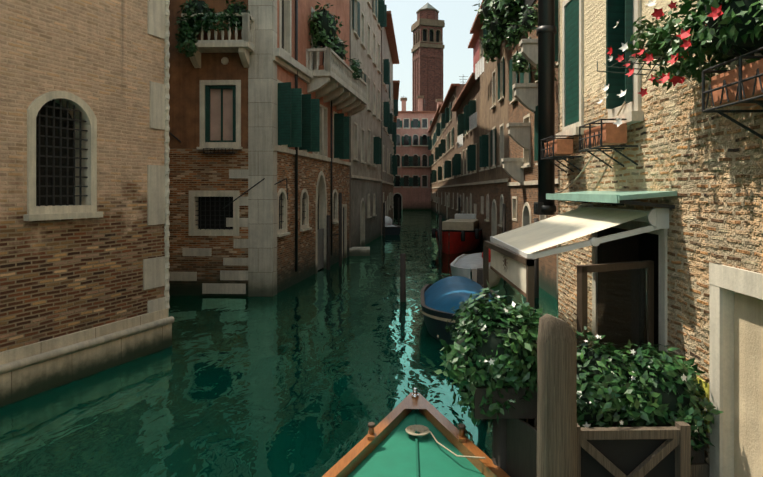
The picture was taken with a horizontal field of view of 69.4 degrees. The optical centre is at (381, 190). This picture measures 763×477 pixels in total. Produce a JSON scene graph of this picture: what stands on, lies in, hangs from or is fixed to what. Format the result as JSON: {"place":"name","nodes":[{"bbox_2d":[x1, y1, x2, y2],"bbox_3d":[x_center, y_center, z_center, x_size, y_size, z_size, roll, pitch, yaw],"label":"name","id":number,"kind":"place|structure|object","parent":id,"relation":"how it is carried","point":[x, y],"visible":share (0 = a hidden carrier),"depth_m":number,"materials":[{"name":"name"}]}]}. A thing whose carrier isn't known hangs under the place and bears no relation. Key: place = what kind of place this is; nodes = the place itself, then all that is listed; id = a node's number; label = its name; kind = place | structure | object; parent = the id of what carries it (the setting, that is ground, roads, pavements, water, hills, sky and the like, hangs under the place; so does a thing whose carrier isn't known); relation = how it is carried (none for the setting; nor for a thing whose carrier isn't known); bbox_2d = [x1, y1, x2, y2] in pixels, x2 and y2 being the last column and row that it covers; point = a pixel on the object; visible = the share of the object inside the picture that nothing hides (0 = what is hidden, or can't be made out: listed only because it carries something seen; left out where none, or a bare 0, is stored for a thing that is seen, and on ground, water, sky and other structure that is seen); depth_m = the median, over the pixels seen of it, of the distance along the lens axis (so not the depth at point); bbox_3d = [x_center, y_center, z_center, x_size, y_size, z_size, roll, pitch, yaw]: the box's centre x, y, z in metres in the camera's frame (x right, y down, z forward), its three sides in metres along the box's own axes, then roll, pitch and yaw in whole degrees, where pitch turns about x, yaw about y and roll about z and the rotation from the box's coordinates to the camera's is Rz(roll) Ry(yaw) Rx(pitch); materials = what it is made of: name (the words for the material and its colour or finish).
{"place":"outdoors","nodes":[
{"label":"outdoors","id":0,"kind":"place"},
{"bbox_2d":[0,210,557,476],"bbox_3d":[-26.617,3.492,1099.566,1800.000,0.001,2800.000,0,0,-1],"label":"water","id":1,"kind":"structure","parent":0,"point":[314,375],"depth_m":9.83,"materials":[{"name":"teal liquid"}]},
{"bbox_2d":[0,0,173,406],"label":"building","id":2,"kind":"structure","parent":1,"relation":"in","point":[84,187],"depth_m":10.42,"materials":[{"name":"brick"}]},
{"bbox_2d":[169,0,367,296],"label":"building","id":3,"kind":"structure","parent":1,"relation":"on","point":[263,109],"depth_m":18.34,"materials":[{"name":"brick"}]},
{"bbox_2d":[174,0,362,79],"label":"balcony plants","id":4,"kind":"object","parent":3,"relation":"attached to","point":[323,27],"visible":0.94,"depth_m":17.63,"materials":[{"name":"green plant"}]},
{"bbox_2d":[326,193,341,269],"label":"mooring poles","id":5,"kind":"object","parent":1,"relation":"in","point":[328,235],"visible":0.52,"depth_m":25.38,"materials":[{"name":"brown wood"}]},
{"bbox_2d":[349,0,386,255],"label":"building","id":6,"kind":"structure","parent":1,"relation":"on","point":[367,20],"depth_m":35.82,"materials":[{"name":"stone"}]},
{"bbox_2d":[381,11,399,234],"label":"building","id":7,"kind":"structure","parent":1,"relation":"on","point":[389,89],"depth_m":49.47,"materials":[{"name":"stone"}]},
{"bbox_2d":[382,216,400,234],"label":"boat","id":8,"kind":"object","parent":1,"relation":"on","point":[391,228],"visible":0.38,"depth_m":43.53,"materials":[{"name":"brown wood"}]},
{"bbox_2d":[322,388,509,476],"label":"boat","id":9,"kind":"object","parent":1,"relation":"on","point":[385,446],"visible":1,"depth_m":6.03,"materials":[{"name":"green wood"}]},
{"bbox_2d":[405,415,484,476],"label":"rope","id":10,"kind":"object","parent":9,"relation":"on","point":[413,430],"visible":1,"depth_m":6.31,"materials":[{"name":"beige fabric"}]},
{"bbox_2d":[393,95,442,209],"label":"pink building","id":11,"kind":"structure","parent":1,"relation":"in","point":[412,187],"depth_m":102.08,"materials":[{"name":"paint"}]},
{"bbox_2d":[411,3,444,110],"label":"campanile","id":12,"kind":"structure","parent":1,"relation":"on","point":[427,26],"depth_m":177.96,"materials":[{"name":"brick"}]},
{"bbox_2d":[432,214,481,253],"bbox_3d":[4.900,2.689,34.628,2.742,2.195,9.000,0,0,15],"label":"red boat","id":13,"kind":"object","parent":1,"relation":"on","point":[461,233],"visible":0.73,"depth_m":32.18,"materials":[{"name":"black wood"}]},
{"bbox_2d":[420,276,496,344],"bbox_3d":[2.072,3.092,14.283,2.124,1.363,4.900,0,0,4],"label":"boat","id":14,"kind":"object","parent":1,"relation":"on","point":[441,298],"visible":0.42,"depth_m":13.37,"materials":[{"name":"blue tarp"},{"name":"wood"}]},
{"bbox_2d":[383,197,538,301],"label":"mooring poles","id":15,"kind":"object","parent":1,"relation":"in","point":[479,277],"visible":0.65,"depth_m":17.95,"materials":[{"name":"brown wood"}]},
{"bbox_2d":[450,249,500,287],"bbox_3d":[3.777,2.982,21.682,2.000,1.582,5.600,0,0,14],"label":"white boat","id":16,"kind":"object","parent":1,"relation":"on","point":[464,265],"visible":0.5,"depth_m":20.11,"materials":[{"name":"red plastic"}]},
{"bbox_2d":[428,0,557,299],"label":"buildings","id":17,"kind":"structure","parent":1,"relation":"on","point":[483,148],"depth_m":30.46,"materials":[{"name":"stone"}]},
{"bbox_2d":[473,0,556,80],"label":"roof plants","id":18,"kind":"object","parent":17,"relation":"on","point":[496,15],"visible":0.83,"depth_m":22.98,"materials":[{"name":"green plant"}]},
{"bbox_2d":[537,313,576,476],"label":"mooring post","id":19,"kind":"object","parent":1,"relation":"in","point":[556,398],"visible":1,"depth_m":4.64,"materials":[{"name":"brown wood"}]},
{"bbox_2d":[577,421,690,476],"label":"wooden planter","id":20,"kind":"object","parent":1,"relation":"in","point":[633,451],"visible":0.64,"depth_m":4.90,"materials":[{"name":"brown wood"}]},
{"bbox_2d":[556,0,762,476],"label":"building","id":21,"kind":"structure","parent":1,"relation":"in","point":[704,252],"depth_m":5.67,"materials":[{"name":"brick"}]},
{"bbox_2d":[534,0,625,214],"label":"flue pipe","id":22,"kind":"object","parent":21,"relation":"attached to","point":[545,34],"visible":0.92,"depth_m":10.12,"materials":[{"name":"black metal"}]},
{"bbox_2d":[490,191,676,296],"bbox_3d":[2.394,0.589,7.188,1.662,1.175,2.780,0,0,-1],"label":"awning","id":23,"kind":"object","parent":21,"relation":"attached to","point":[585,217],"visible":0.98,"depth_m":6.57,"materials":[{"name":"fabric"}]},
{"bbox_2d":[541,47,762,172],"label":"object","id":24,"kind":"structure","parent":21,"relation":"attached to","point":[740,85],"depth_m":4.41,"materials":[{"name":"ceramic"}]},
{"bbox_2d":[596,0,762,126],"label":"flower box plant","id":25,"kind":"object","parent":21,"relation":"attached to","point":[721,31],"visible":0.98,"depth_m":4.61,"materials":[{"name":"green plant"}]},
{"bbox_2d":[385,0,481,110],"label":"sky","id":26,"kind":"structure","parent":0,"point":[458,16],"materials":[{"name":"white"}]},
{"bbox_2d":[479,240,709,476],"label":"wooden frame","id":27,"kind":"object","parent":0,"point":[615,302],"visible":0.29,"depth_m":6.02,"materials":[{"name":"brown wood"}]},
{"bbox_2d":[434,280,722,476],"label":"flowering shrubs","id":28,"kind":"object","parent":27,"relation":"on","point":[491,352],"visible":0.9,"depth_m":5.33,"materials":[{"name":"green plant"}]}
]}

